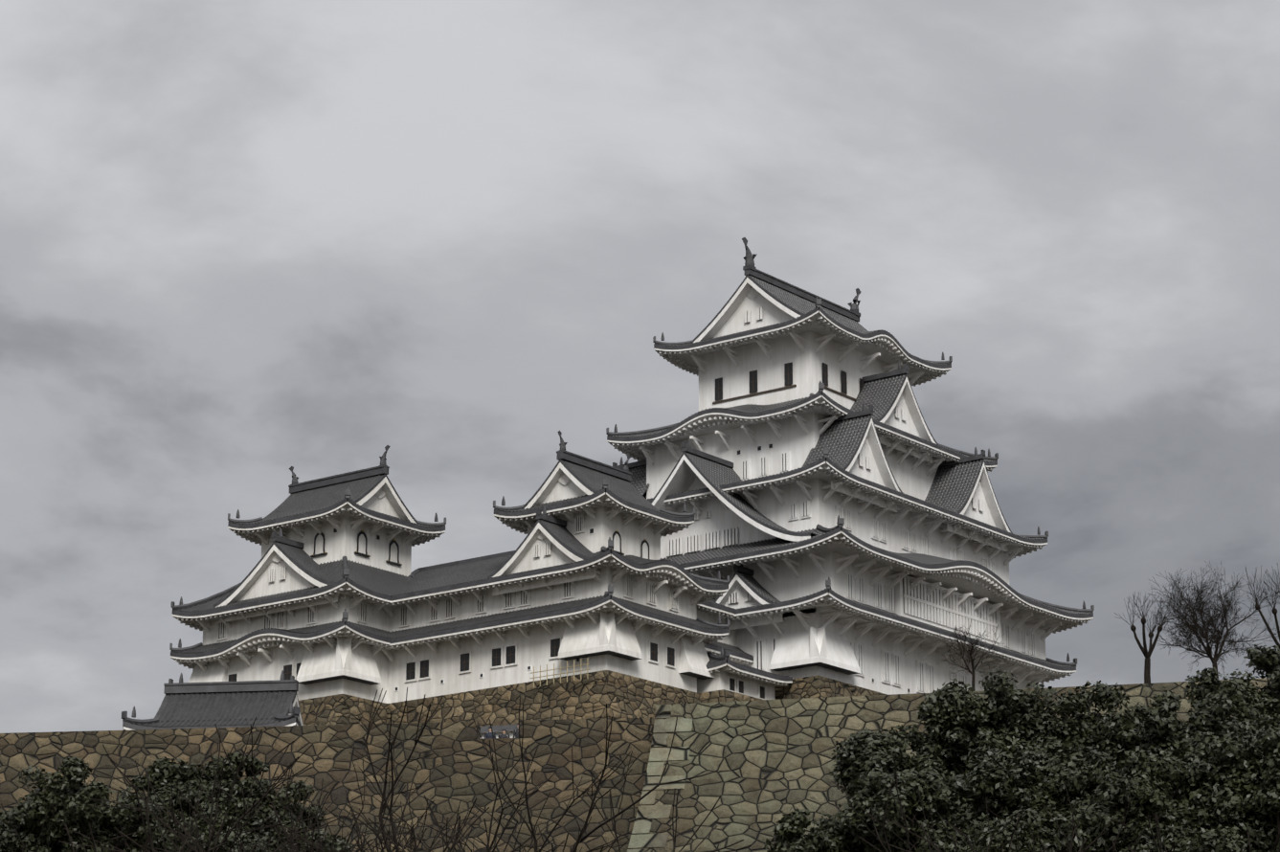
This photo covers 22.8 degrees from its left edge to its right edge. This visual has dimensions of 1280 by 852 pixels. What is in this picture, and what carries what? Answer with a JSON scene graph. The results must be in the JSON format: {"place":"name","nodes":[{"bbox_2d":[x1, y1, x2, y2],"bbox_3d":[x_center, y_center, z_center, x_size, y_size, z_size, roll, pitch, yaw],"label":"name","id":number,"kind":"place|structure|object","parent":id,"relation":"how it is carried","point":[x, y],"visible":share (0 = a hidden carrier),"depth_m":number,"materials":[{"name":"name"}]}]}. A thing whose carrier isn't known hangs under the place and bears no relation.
{"place":"outdoors","nodes":[
{"label":"outdoors","id":0,"kind":"place"},
{"bbox_2d":[0,0,1279,733],"label":"sky","id":1,"kind":"structure","parent":0,"point":[243,243],"materials":[{"name":"grey"}]},
{"bbox_3d":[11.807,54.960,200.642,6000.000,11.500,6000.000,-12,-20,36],"label":"ground","id":2,"kind":"structure","parent":0,"visible":0},
{"bbox_2d":[65,822,153,851],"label":"bare branches","id":3,"kind":"object","parent":2,"relation":"on","point":[146,841],"visible":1,"depth_m":20.03,"materials":[{"name":"brown plant"}]},
{"bbox_2d":[0,752,352,851],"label":"evergreen","id":4,"kind":"object","parent":2,"relation":"on","point":[74,811],"visible":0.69,"depth_m":144.78,"materials":[{"name":"green plant"}]},
{"bbox_2d":[119,724,312,851],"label":"bare branches","id":5,"kind":"object","parent":2,"relation":"on","point":[239,823],"visible":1,"depth_m":26.70,"materials":[{"name":"brown plant"}]},
{"bbox_2d":[0,717,655,851],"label":"wall","id":6,"kind":"structure","parent":2,"relation":"on","point":[463,769],"depth_m":170.43,"materials":[{"name":"brown stone"}]},
{"bbox_2d":[121,670,303,730],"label":"roof","id":7,"kind":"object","parent":6,"relation":"on","point":[245,704],"visible":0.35,"depth_m":178.69,"materials":[{"name":"tile"}]},
{"bbox_2d":[480,658,590,739],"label":"fence","id":8,"kind":"object","parent":6,"relation":"on","point":[506,731],"visible":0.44,"depth_m":174.38,"materials":[{"name":"white wood"}]},
{"bbox_2d":[298,670,887,726],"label":"stone walls","id":9,"kind":"structure","parent":6,"relation":"on","point":[620,695],"depth_m":204.46,"materials":[{"name":"stone"}]},
{"bbox_2d":[169,430,792,703],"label":"wing","id":10,"kind":"structure","parent":9,"relation":"on","point":[330,594],"depth_m":208.46,"materials":[{"name":"white paint"}]},
{"bbox_2d":[606,237,1094,695],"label":"keep","id":11,"kind":"structure","parent":9,"relation":"on","point":[849,525],"depth_m":223.47,"materials":[{"name":"paint"}]},
{"bbox_2d":[0,687,717,851],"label":"bare branches","id":12,"kind":"object","parent":2,"relation":"on","point":[292,836],"visible":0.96,"depth_m":43.17,"materials":[{"name":"brown plant"}]},
{"bbox_2d":[250,816,492,851],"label":"bare branches","id":13,"kind":"object","parent":2,"relation":"on","point":[366,841],"visible":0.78,"depth_m":34.94,"materials":[{"name":"brown plant"}]},
{"bbox_2d":[368,788,751,851],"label":"bare branches","id":14,"kind":"object","parent":2,"relation":"on","point":[613,823],"visible":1,"depth_m":24.21,"materials":[{"name":"brown plant"}]},
{"bbox_2d":[627,677,1270,851],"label":"wall","id":15,"kind":"structure","parent":2,"relation":"on","point":[771,762],"depth_m":165.46,"materials":[{"name":"beige stone"}]},
{"bbox_2d":[939,620,1009,691],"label":"tree","id":16,"kind":"object","parent":15,"relation":"on","point":[971,652],"visible":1,"depth_m":165.19,"materials":[{"name":"brown plant"}]},
{"bbox_2d":[1114,590,1186,683],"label":"pollard","id":17,"kind":"object","parent":15,"relation":"on","point":[1147,654],"visible":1,"depth_m":164.61,"materials":[{"name":"brown plant"}]},
{"bbox_2d":[1145,561,1279,678],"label":"tree","id":18,"kind":"object","parent":15,"relation":"on","point":[1195,626],"visible":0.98,"depth_m":165.48,"materials":[{"name":"brown plant"}]},
{"bbox_2d":[1241,563,1279,649],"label":"pollard","id":19,"kind":"object","parent":15,"relation":"on","point":[1274,611],"visible":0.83,"depth_m":166.81,"materials":[{"name":"brown plant"}]},
{"bbox_2d":[831,768,1170,851],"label":"bare branches","id":20,"kind":"object","parent":2,"relation":"on","point":[973,850],"visible":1,"depth_m":38.22,"materials":[{"name":"brown plant"}]},
{"bbox_2d":[763,642,1279,851],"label":"evergreen","id":21,"kind":"object","parent":2,"relation":"on","point":[1210,779],"visible":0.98,"depth_m":136.88,"materials":[{"name":"green plant"}]},
{"bbox_2d":[1122,813,1279,851],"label":"bare branches","id":22,"kind":"object","parent":2,"relation":"on","point":[1156,824],"visible":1,"depth_m":24.28,"materials":[{"name":"brown plant"}]}
]}

